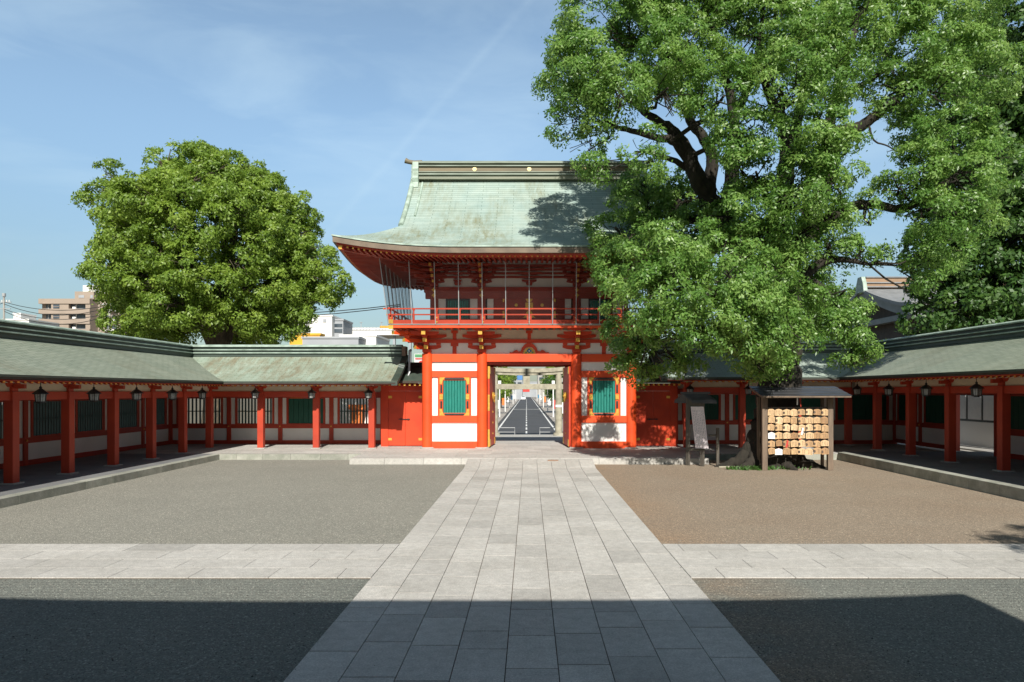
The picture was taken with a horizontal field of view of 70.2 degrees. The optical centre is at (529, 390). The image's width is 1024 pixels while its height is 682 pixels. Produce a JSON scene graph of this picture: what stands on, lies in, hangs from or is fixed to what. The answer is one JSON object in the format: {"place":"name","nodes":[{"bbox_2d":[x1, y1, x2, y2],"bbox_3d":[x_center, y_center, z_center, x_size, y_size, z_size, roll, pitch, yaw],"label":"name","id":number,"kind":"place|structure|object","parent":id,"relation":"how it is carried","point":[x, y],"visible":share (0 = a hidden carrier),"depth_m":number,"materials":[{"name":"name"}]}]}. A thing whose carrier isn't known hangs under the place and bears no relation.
{"place":"outdoors","nodes":[
{"label":"outdoors","id":0,"kind":"place"},
{"bbox_2d":[38,285,129,332],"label":"apartment block","id":1,"kind":"structure","parent":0,"point":[84,298],"depth_m":210.30,"materials":[{"name":"beige tile"}]},
{"bbox_2d":[71,304,85,308],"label":"window","id":2,"kind":"structure","parent":1,"relation":"in","point":[73,306],"depth_m":211.39,"materials":[{"name":"black glass"}]},
{"bbox_2d":[71,314,85,318],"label":"window","id":3,"kind":"structure","parent":1,"relation":"in","point":[82,316],"depth_m":211.39,"materials":[{"name":"black glass"}]},
{"bbox_2d":[71,324,85,328],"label":"window","id":4,"kind":"structure","parent":1,"relation":"in","point":[74,326],"depth_m":211.39,"materials":[{"name":"black glass"}]},
{"bbox_2d":[0,578,370,578],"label":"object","id":5,"kind":"object","parent":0,"point":[185,578],"visible":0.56,"depth_m":9.68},
{"bbox_2d":[0,544,398,577],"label":"cross path","id":6,"kind":"structure","parent":0,"point":[181,560],"depth_m":10.65,"materials":[{"name":"stone"}]},
{"bbox_2d":[290,333,324,344],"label":"office building","id":7,"kind":"structure","parent":0,"point":[298,341],"depth_m":140.00,"materials":[{"name":"yellow paint"}]},
{"bbox_2d":[305,315,341,335],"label":"office building","id":8,"kind":"structure","parent":0,"point":[324,324],"depth_m":150.00,"materials":[{"name":"concrete"}]},
{"bbox_2d":[187,394,554,422],"bbox_3d":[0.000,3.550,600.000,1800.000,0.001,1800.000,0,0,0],"label":"ground","id":9,"kind":"structure","parent":0,"point":[240,410],"depth_m":139.70,"materials":[{"name":"soil"}]},
{"bbox_2d":[0,296,11,318],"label":"utility pole","id":10,"kind":"object","parent":9,"relation":"on","point":[3,302],"visible":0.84,"depth_m":109.94,"materials":[{"name":"concrete"}]},
{"bbox_2d":[4,309,97,319],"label":"power cable","id":11,"kind":"object","parent":10,"relation":"attached to","point":[55,319],"visible":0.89,"depth_m":104.80,"materials":[{"name":"black metal"}]},
{"bbox_2d":[5,302,105,310],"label":"power cable","id":12,"kind":"object","parent":10,"relation":"attached to","point":[55,310],"visible":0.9,"depth_m":104.66,"materials":[{"name":"black metal"}]},
{"bbox_2d":[13,313,36,319],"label":"office building","id":13,"kind":"structure","parent":9,"relation":"on","point":[24,316],"depth_m":193.41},
{"bbox_2d":[6,319,58,326],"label":"office building","id":14,"kind":"structure","parent":9,"relation":"on","point":[43,322],"depth_m":193.06,"materials":[{"name":"white concrete"}]},
{"bbox_2d":[68,136,356,422],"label":"round tree","id":15,"kind":"object","parent":9,"relation":"on","point":[144,277],"visible":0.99,"depth_m":42.10,"materials":[{"name":"green plant"}]},
{"bbox_2d":[301,336,365,344],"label":"office building","id":16,"kind":"structure","parent":9,"relation":"on","point":[332,340],"depth_m":120.00,"materials":[{"name":"concrete"}]},
{"bbox_2d":[334,319,352,335],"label":"office building","id":17,"kind":"structure","parent":9,"relation":"on","point":[342,326],"depth_m":152.00,"materials":[{"name":"white concrete"}]},
{"bbox_2d":[340,399,367,422],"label":"stall","id":18,"kind":"object","parent":9,"relation":"on","point":[349,409],"visible":0.04,"depth_m":55.00},
{"bbox_2d":[349,404,365,422],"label":"stall","id":19,"kind":"object","parent":9,"relation":"on","point":[359,413],"visible":0.25,"depth_m":54.00,"materials":[{"name":"orange fabric"}]},
{"bbox_2d":[339,334,389,344],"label":"office building","id":20,"kind":"structure","parent":9,"relation":"on","point":[373,339],"depth_m":125.00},
{"bbox_2d":[352,327,411,361],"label":"rooftop parking","id":21,"kind":"structure","parent":9,"relation":"on","point":[385,332],"depth_m":160.00,"materials":[{"name":"concrete"}]},
{"bbox_2d":[512,375,522,399],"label":"office building","id":22,"kind":"structure","parent":9,"relation":"on","point":[518,393],"depth_m":300.00,"materials":[{"name":"white concrete"}]},
{"bbox_2d":[537,375,552,398],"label":"office building","id":23,"kind":"structure","parent":9,"relation":"on","point":[539,391],"depth_m":330.00,"materials":[{"name":"concrete"}]},
{"bbox_2d":[800,266,855,340],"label":"bushy tree","id":24,"kind":"object","parent":9,"relation":"on","point":[849,293],"visible":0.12,"depth_m":72.73,"materials":[{"name":"green plant"}]},
{"bbox_2d":[894,0,1023,335],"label":"broadleaf tree","id":25,"kind":"object","parent":9,"relation":"on","point":[989,297],"visible":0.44,"depth_m":34.68,"materials":[{"name":"green plant"}]},
{"bbox_2d":[498,398,518,423],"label":"pavement","id":26,"kind":"structure","parent":0,"point":[513,402],"depth_m":133.80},
{"bbox_2d":[496,367,511,398],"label":"street tree","id":27,"kind":"object","parent":26,"relation":"on","point":[502,392],"visible":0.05,"depth_m":107.40,"materials":[{"name":"green plant"}]},
{"bbox_2d":[498,367,516,407],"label":"street tree","id":28,"kind":"object","parent":26,"relation":"on","point":[509,382],"visible":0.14,"depth_m":144.15,"materials":[{"name":"green plant"}]},
{"bbox_2d":[0,459,1023,681],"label":"gravel court","id":29,"kind":"object","parent":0,"point":[286,501],"visible":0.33,"depth_m":9.60,"materials":[{"name":"gravel"}]},
{"bbox_2d":[0,454,218,507],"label":"kerb","id":30,"kind":"structure","parent":29,"relation":"on","point":[35,494],"depth_m":18.89,"materials":[{"name":"stone"}]},
{"bbox_2d":[219,454,359,459],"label":"kerb","id":31,"kind":"structure","parent":29,"relation":"on","point":[284,456],"depth_m":26.45,"materials":[{"name":"stone"}]},
{"bbox_2d":[0,539,1023,681],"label":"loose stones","id":32,"kind":"object","parent":29,"relation":"on","point":[497,628],"visible":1,"depth_m":7.76,"materials":[{"name":"gravel"}]},
{"bbox_2d":[349,457,708,463],"bbox_3d":[0.000,2.404,25.050,12.254,0.212,0.500,0,0,0],"label":"gate step","id":33,"kind":"object","parent":29,"relation":"on","point":[463,460],"visible":0.79,"depth_m":24.80,"materials":[{"name":"stone"}]},
{"bbox_2d":[674,392,716,465],"bbox_3d":[5.537,1.265,24.300,1.617,2.470,0.184,0,0,38],"label":"roofed sign","id":34,"kind":"object","parent":29,"relation":"on","point":[700,399],"visible":1,"depth_m":24.20,"materials":[{"name":"grey wood"}]},
{"bbox_2d":[708,428,718,464],"bbox_3d":[6.108,1.860,24.095,0.345,1.280,0.090,0,0,0],"label":"wooden post","id":35,"kind":"object","parent":29,"relation":"on","point":[717,445],"visible":0.92,"depth_m":24.05,"materials":[{"name":"brown wood"}]},
{"bbox_2d":[698,454,836,459],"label":"kerb","id":36,"kind":"structure","parent":29,"relation":"on","point":[729,456],"depth_m":26.45,"materials":[{"name":"stone"}]},
{"bbox_2d":[726,465,811,470],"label":"weeds","id":37,"kind":"object","parent":29,"relation":"on","point":[754,467],"visible":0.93,"depth_m":23.14,"materials":[{"name":"green plant"}]},
{"bbox_2d":[749,386,851,469],"bbox_3d":[8.560,1.173,23.104,2.800,2.655,1.307,0,0,0],"label":"plaque rack","id":38,"kind":"object","parent":29,"relation":"on","point":[765,393],"visible":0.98,"depth_m":22.93,"materials":[{"name":"brown wood"}]},
{"bbox_2d":[838,452,1023,500],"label":"kerb","id":39,"kind":"structure","parent":29,"relation":"on","point":[1008,490],"depth_m":19.80,"materials":[{"name":"stone"}]},
{"bbox_2d":[0,0,1023,381],"label":"sky","id":40,"kind":"structure","parent":0,"point":[336,96],"materials":[{"name":"blue"}]},
{"bbox_2d":[498,397,554,434],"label":"road","id":41,"kind":"structure","parent":0,"point":[536,419],"depth_m":84.38,"materials":[{"name":"asphalt"}]},
{"bbox_2d":[498,399,554,433],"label":"road markings","id":42,"kind":"object","parent":41,"relation":"on","point":[526,416],"visible":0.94,"depth_m":96.98,"materials":[{"name":"paint"}]},
{"bbox_2d":[495,435,562,436],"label":"plaza","id":43,"kind":"structure","parent":0,"point":[527,436],"depth_m":52.80,"materials":[{"name":"stone"}]},
{"bbox_2d":[414,353,421,361],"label":"shop sign","id":44,"kind":"object","parent":43,"relation":"on","point":[418,357],"visible":0.32,"depth_m":46.00,"materials":[{"name":"white plastic"}]},
{"bbox_2d":[494,367,563,435],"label":"stone gateway","id":45,"kind":"object","parent":43,"relation":"on","point":[526,373],"visible":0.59,"depth_m":53.78,"materials":[{"name":"beige stone"}]},
{"bbox_2d":[523,382,536,396],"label":"office building","id":46,"kind":"structure","parent":0,"point":[529,392],"depth_m":425.00,"materials":[{"name":"white concrete"}]},
{"bbox_2d":[284,459,780,681],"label":"path paving","id":47,"kind":"structure","parent":0,"point":[686,630],"depth_m":8.53,"materials":[{"name":"stone"}]},
{"bbox_2d":[532,397,562,432],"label":"pavement","id":48,"kind":"structure","parent":0,"point":[549,413],"depth_m":133.80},
{"bbox_2d":[540,367,555,398],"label":"street tree","id":49,"kind":"object","parent":48,"relation":"on","point":[545,376],"visible":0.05,"depth_m":149.83,"materials":[{"name":"green plant"}]},
{"bbox_2d":[542,367,562,406],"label":"street tree","id":50,"kind":"object","parent":48,"relation":"on","point":[549,393],"visible":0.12,"depth_m":111.69,"materials":[{"name":"green plant"}]},
{"bbox_2d":[662,544,1023,577],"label":"cross path","id":51,"kind":"structure","parent":0,"point":[865,560],"depth_m":10.65,"materials":[{"name":"stone"}]},
{"bbox_2d":[691,578,1023,578],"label":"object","id":52,"kind":"object","parent":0,"point":[857,578],"visible":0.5,"depth_m":9.68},
{"bbox_2d":[822,276,1003,340],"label":"side hall","id":53,"kind":"structure","parent":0,"point":[887,296],"depth_m":58.67,"materials":[{"name":"grey wood"}]},
{"bbox_2d":[842,451,1023,485],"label":"corridor floor","id":54,"kind":"structure","parent":0,"point":[980,464],"depth_m":22.61,"materials":[{"name":"stone"}]},
{"bbox_2d":[831,319,1023,471],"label":"roofed corridor","id":55,"kind":"object","parent":54,"relation":"on","point":[950,366],"visible":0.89,"depth_m":23.76,"materials":[{"name":"wood"}]},
{"bbox_2d":[852,382,861,394],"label":"hanging lantern","id":56,"kind":"object","parent":55,"relation":"hanging from","point":[857,389],"visible":0.91,"depth_m":27.31,"materials":[{"name":"black metal"}]},
{"bbox_2d":[883,383,894,395],"bbox_3d":[12.350,-0.160,25.000,0.402,0.656,0.352,0,0,-43],"label":"hanging lantern","id":57,"kind":"object","parent":55,"relation":"hanging from","point":[888,389],"visible":0.94,"depth_m":24.91,"materials":[{"name":"black metal"}]},
{"bbox_2d":[897,394,916,421],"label":"window","id":58,"kind":"structure","parent":55,"relation":"in","point":[901,398],"depth_m":30.96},
{"bbox_2d":[919,380,932,395],"bbox_3d":[12.350,-0.160,22.650,0.402,0.656,0.352,0,0,-29],"label":"hanging lantern","id":59,"kind":"object","parent":55,"relation":"hanging from","point":[926,389],"visible":0.98,"depth_m":22.57,"materials":[{"name":"black metal"}]},
{"bbox_2d":[924,395,943,423],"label":"window","id":60,"kind":"structure","parent":55,"relation":"in","point":[933,404],"depth_m":28.51,"materials":[{"name":"wood"}]},
{"bbox_2d":[968,378,984,396],"bbox_3d":[12.350,-0.160,20.100,0.402,0.656,0.352,0,0,-14],"label":"hanging lantern","id":61,"kind":"object","parent":55,"relation":"hanging from","point":[976,388],"visible":0.94,"depth_m":20.02,"materials":[{"name":"black metal"}]},
{"bbox_2d":[1011,395,1023,430],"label":"window","id":62,"kind":"structure","parent":55,"relation":"in","point":[1017,401],"depth_m":23.67,"materials":[{"name":"wood"}]},
{"bbox_2d":[960,445,993,451],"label":"side yard","id":63,"kind":"structure","parent":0,"point":[969,448],"depth_m":28.36,"materials":[{"name":"concrete"}]},
{"bbox_2d":[960,395,993,448],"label":"wall","id":64,"kind":"structure","parent":63,"relation":"on","point":[976,421],"depth_m":28.99,"materials":[{"name":"white paint"}]},
{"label":"terrace","id":65,"kind":"structure","parent":0,"visible":0},
{"bbox_2d":[531,0,1023,470],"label":"camphor tree","id":66,"kind":"object","parent":65,"relation":"on","point":[768,289],"visible":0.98,"depth_m":22.81,"materials":[{"name":"green plant"}]},
{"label":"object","id":67,"kind":"structure","parent":65,"relation":"on","visible":0},
{"bbox_2d":[355,437,699,457],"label":"gate platform paving","id":68,"kind":"structure","parent":67,"relation":"on","point":[529,447],"depth_m":27.68,"materials":[{"name":"stone"}]},
{"bbox_2d":[331,158,717,448],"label":"shrine gate","id":69,"kind":"structure","parent":68,"relation":"on","point":[487,257],"depth_m":29.26,"materials":[{"name":"wood"}]},
{"bbox_2d":[438,377,470,415],"bbox_3d":[-3.000,0.220,29.266,1.338,1.538,0.168,0,0,0],"label":"window","id":70,"kind":"structure","parent":69,"relation":"in","point":[454,394],"depth_m":29.24,"materials":[{"name":"teal wood"}]},
{"bbox_2d":[446,299,469,318],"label":"upper window","id":71,"kind":"structure","parent":69,"relation":"in","point":[450,303],"depth_m":29.50,"materials":[{"name":"green wood"}]},
{"bbox_2d":[488,366,495,446],"bbox_3d":[-1.499,0.625,30.370,0.223,3.250,1.983,0,0,4],"label":"door leaf","id":72,"kind":"structure","parent":69,"relation":"in","point":[491,370],"depth_m":30.03,"materials":[{"name":"red wood"}]},
{"bbox_2d":[502,299,528,318],"bbox_3d":[-0.544,-3.380,29.522,1.081,1.040,0.115,0,0,0],"label":"upper door","id":73,"kind":"structure","parent":69,"relation":"in","point":[510,303],"depth_m":29.50,"materials":[{"name":"red wood"}]},
{"bbox_2d":[530,299,555,318],"bbox_3d":[0.544,-3.380,29.522,1.081,1.040,0.115,0,0,0],"label":"upper door","id":74,"kind":"structure","parent":69,"relation":"in","point":[534,303],"depth_m":29.50,"materials":[{"name":"red wood"}]},
{"bbox_2d":[563,366,570,446],"bbox_3d":[1.499,0.625,30.376,0.223,3.250,1.971,0,0,-4],"label":"door leaf","id":75,"kind":"structure","parent":69,"relation":"in","point":[566,370],"depth_m":29.83,"materials":[{"name":"red wood"}]},
{"bbox_2d":[588,299,612,318],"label":"upper window","id":76,"kind":"structure","parent":69,"relation":"in","point":[592,303],"depth_m":29.50,"materials":[{"name":"teal wood"}]},
{"bbox_2d":[587,377,620,415],"bbox_3d":[3.000,0.220,29.266,1.338,1.538,0.168,0,0,0],"label":"window","id":77,"kind":"structure","parent":69,"relation":"in","point":[603,394],"depth_m":29.24,"materials":[{"name":"teal wood"}]},
{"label":"corridor floor base","id":78,"kind":"structure","parent":65,"relation":"on","visible":0},
{"bbox_2d":[0,454,209,495],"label":"corridor floor","id":79,"kind":"structure","parent":78,"relation":"on","point":[37,476],"depth_m":21.33,"materials":[{"name":"stone"}]},
{"bbox_2d":[0,319,232,484],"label":"roofed corridor","id":80,"kind":"object","parent":79,"relation":"on","point":[68,422],"visible":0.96,"depth_m":22.78,"materials":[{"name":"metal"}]},
{"bbox_2d":[0,401,2,439],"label":"window","id":81,"kind":"structure","parent":80,"relation":"in","point":[1,402],"depth_m":21.48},
{"bbox_2d":[32,382,48,402],"bbox_3d":[-12.080,-0.020,18.000,0.402,0.656,0.352,0,0,0],"label":"hanging lantern","id":82,"kind":"object","parent":80,"relation":"hanging from","point":[40,394],"visible":0.94,"depth_m":17.91,"materials":[{"name":"black metal"}]},
{"bbox_2d":[30,400,60,436],"bbox_3d":[-15.600,0.870,23.580,0.120,1.136,1.710,0,0,0],"label":"window","id":83,"kind":"structure","parent":80,"relation":"in","point":[45,418],"depth_m":23.44,"materials":[{"name":"wood"}]},
{"bbox_2d":[75,399,104,432],"bbox_3d":[-15.600,0.870,25.820,0.120,1.136,1.710,0,0,0],"label":"window","id":84,"kind":"structure","parent":80,"relation":"in","point":[89,416],"depth_m":25.79,"materials":[{"name":"wood"}]},
{"bbox_2d":[86,384,101,401],"bbox_3d":[-12.080,-0.020,20.200,0.402,0.656,0.352,0,0,-11],"label":"hanging lantern","id":85,"kind":"object","parent":80,"relation":"hanging from","point":[93,394],"visible":0.89,"depth_m":20.12,"materials":[{"name":"black metal"}]},
{"bbox_2d":[119,399,139,428],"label":"window","id":86,"kind":"structure","parent":80,"relation":"in","point":[129,409],"depth_m":28.39,"materials":[{"name":"wood"}]},
{"bbox_2d":[129,385,143,400],"bbox_3d":[-12.080,-0.020,22.400,0.402,0.656,0.352,0,0,-23],"label":"hanging lantern","id":87,"kind":"object","parent":80,"relation":"hanging from","point":[136,394],"visible":0.92,"depth_m":22.32,"materials":[{"name":"black metal"}]},
{"bbox_2d":[156,398,166,424],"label":"window","id":88,"kind":"structure","parent":80,"relation":"in","point":[161,403],"depth_m":30.83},
{"bbox_2d":[166,386,177,399],"bbox_3d":[-12.080,-0.020,24.650,0.402,0.656,0.352,0,0,-34],"label":"hanging lantern","id":89,"kind":"object","parent":80,"relation":"hanging from","point":[172,393],"visible":0.92,"depth_m":24.57,"materials":[{"name":"black metal"}]},
{"bbox_2d":[197,386,207,398],"bbox_3d":[-12.080,-0.020,26.900,0.352,0.656,0.402,0,0,44],"label":"hanging lantern","id":90,"kind":"object","parent":80,"relation":"hanging from","point":[201,393],"visible":0.91,"depth_m":26.81,"materials":[{"name":"black metal"}]},
{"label":"platform paving base","id":91,"kind":"structure","parent":65,"relation":"on","visible":0},
{"bbox_2d":[119,444,380,453],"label":"platform paving","id":92,"kind":"structure","parent":91,"relation":"on","point":[275,449],"depth_m":28.62,"materials":[{"name":"stone"}]},
{"bbox_2d":[172,345,421,448],"bbox_3d":[-10.500,0.185,30.444,12.400,4.250,5.212,0,0,0],"label":"roofed corridor","id":93,"kind":"object","parent":92,"relation":"on","point":[283,378],"visible":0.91,"depth_m":30.23,"materials":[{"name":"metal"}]},
{"bbox_2d":[176,398,222,423],"bbox_3d":[-14.325,0.870,31.700,2.020,1.136,0.120,0,0,0],"label":"window","id":94,"kind":"structure","parent":93,"relation":"in","point":[188,411],"depth_m":31.67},
{"bbox_2d":[235,398,273,423],"bbox_3d":[-11.935,0.870,31.700,1.700,1.136,0.120,0,0,0],"label":"window","id":95,"kind":"structure","parent":93,"relation":"in","point":[237,400],"depth_m":31.67,"materials":[{"name":"wood"}]},
{"bbox_2d":[250,388,259,398],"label":"hanging lantern","id":96,"kind":"object","parent":93,"relation":"hanging from","point":[254,393],"visible":0.94,"depth_m":28.47,"materials":[{"name":"black metal"}]},
{"bbox_2d":[286,398,324,423],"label":"window","id":97,"kind":"structure","parent":93,"relation":"in","point":[298,410],"depth_m":31.67,"materials":[{"name":"wood"}]},
{"bbox_2d":[307,386,316,398],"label":"hanging lantern","id":98,"kind":"object","parent":93,"relation":"hanging from","point":[311,393],"visible":0.89,"depth_m":28.47,"materials":[{"name":"black metal"}]},
{"bbox_2d":[337,398,376,423],"bbox_3d":[-7.490,0.870,31.700,1.690,1.136,0.120,0,0,0],"label":"window","id":99,"kind":"structure","parent":93,"relation":"in","point":[338,399],"depth_m":31.67,"materials":[{"name":"wood"}]},
{"bbox_2d":[363,385,372,398],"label":"hanging lantern","id":100,"kind":"object","parent":93,"relation":"hanging from","point":[368,393],"visible":0.93,"depth_m":28.47,"materials":[{"name":"black metal"}]},
{"bbox_2d":[388,391,404,445],"bbox_3d":[-5.498,1.136,30.250,0.699,2.268,0.080,0,0,0],"label":"door","id":101,"kind":"structure","parent":93,"relation":"in","point":[396,399],"depth_m":30.22,"materials":[{"name":"red wood"}]},
{"bbox_2d":[405,391,421,445],"bbox_3d":[-4.792,1.136,30.250,0.699,2.268,0.080,0,0,0],"label":"door","id":102,"kind":"structure","parent":93,"relation":"in","point":[413,399],"depth_m":30.22,"materials":[{"name":"red wood"}]},
{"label":"platform paving base","id":103,"kind":"structure","parent":65,"relation":"on","visible":0},
{"bbox_2d":[677,443,968,453],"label":"platform paving","id":104,"kind":"structure","parent":103,"relation":"on","point":[733,449],"depth_m":29.13,"materials":[{"name":"stone"}]},
{"bbox_2d":[636,341,896,448],"bbox_3d":[10.625,0.105,30.444,12.650,4.410,5.212,0,0,0],"label":"roofed corridor","id":105,"kind":"object","parent":104,"relation":"on","point":[660,417],"visible":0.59,"depth_m":30.23,"materials":[{"name":"wood"}]},
{"bbox_2d":[636,391,652,445],"bbox_3d":[4.791,1.136,30.250,0.699,2.268,0.080,0,0,0],"label":"door","id":106,"kind":"structure","parent":105,"relation":"in","point":[644,399],"depth_m":30.22,"materials":[{"name":"red wood"}]},
{"bbox_2d":[653,391,669,445],"bbox_3d":[5.498,1.136,30.250,0.699,2.268,0.080,0,0,0],"label":"door","id":107,"kind":"structure","parent":105,"relation":"in","point":[661,399],"depth_m":30.22,"materials":[{"name":"red wood"}]},
{"bbox_2d":[682,394,720,419],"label":"window","id":108,"kind":"structure","parent":105,"relation":"in","point":[712,411],"depth_m":31.67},
{"bbox_2d":[733,394,756,419],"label":"window","id":109,"kind":"structure","parent":105,"relation":"in","point":[751,405],"depth_m":31.67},
{"bbox_2d":[744,382,751,394],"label":"hanging lantern","id":110,"kind":"object","parent":105,"relation":"hanging from","point":[748,391],"visible":0.86,"depth_m":28.46,"materials":[{"name":"black metal"}]},
{"bbox_2d":[801,398,819,416],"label":"window","id":111,"kind":"structure","parent":105,"relation":"in","point":[805,402],"depth_m":31.67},
{"bbox_2d":[835,394,888,419],"bbox_3d":[14.475,0.710,31.700,2.320,1.136,0.120,0,0,0],"label":"window","id":112,"kind":"structure","parent":105,"relation":"in","point":[862,405],"depth_m":31.67,"materials":[{"name":"wood"}]},
{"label":"utility pole","id":113,"kind":"object","parent":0,"visible":0},
{"bbox_2d":[110,306,399,315],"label":"power cable","id":114,"kind":"object","parent":113,"relation":"attached to","point":[352,311],"visible":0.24,"depth_m":73.32,"materials":[{"name":"black metal"}]},
{"bbox_2d":[315,304,398,312],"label":"power cable","id":115,"kind":"object","parent":113,"relation":"attached to","point":[357,309],"visible":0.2,"depth_m":73.22,"materials":[{"name":"black metal"}]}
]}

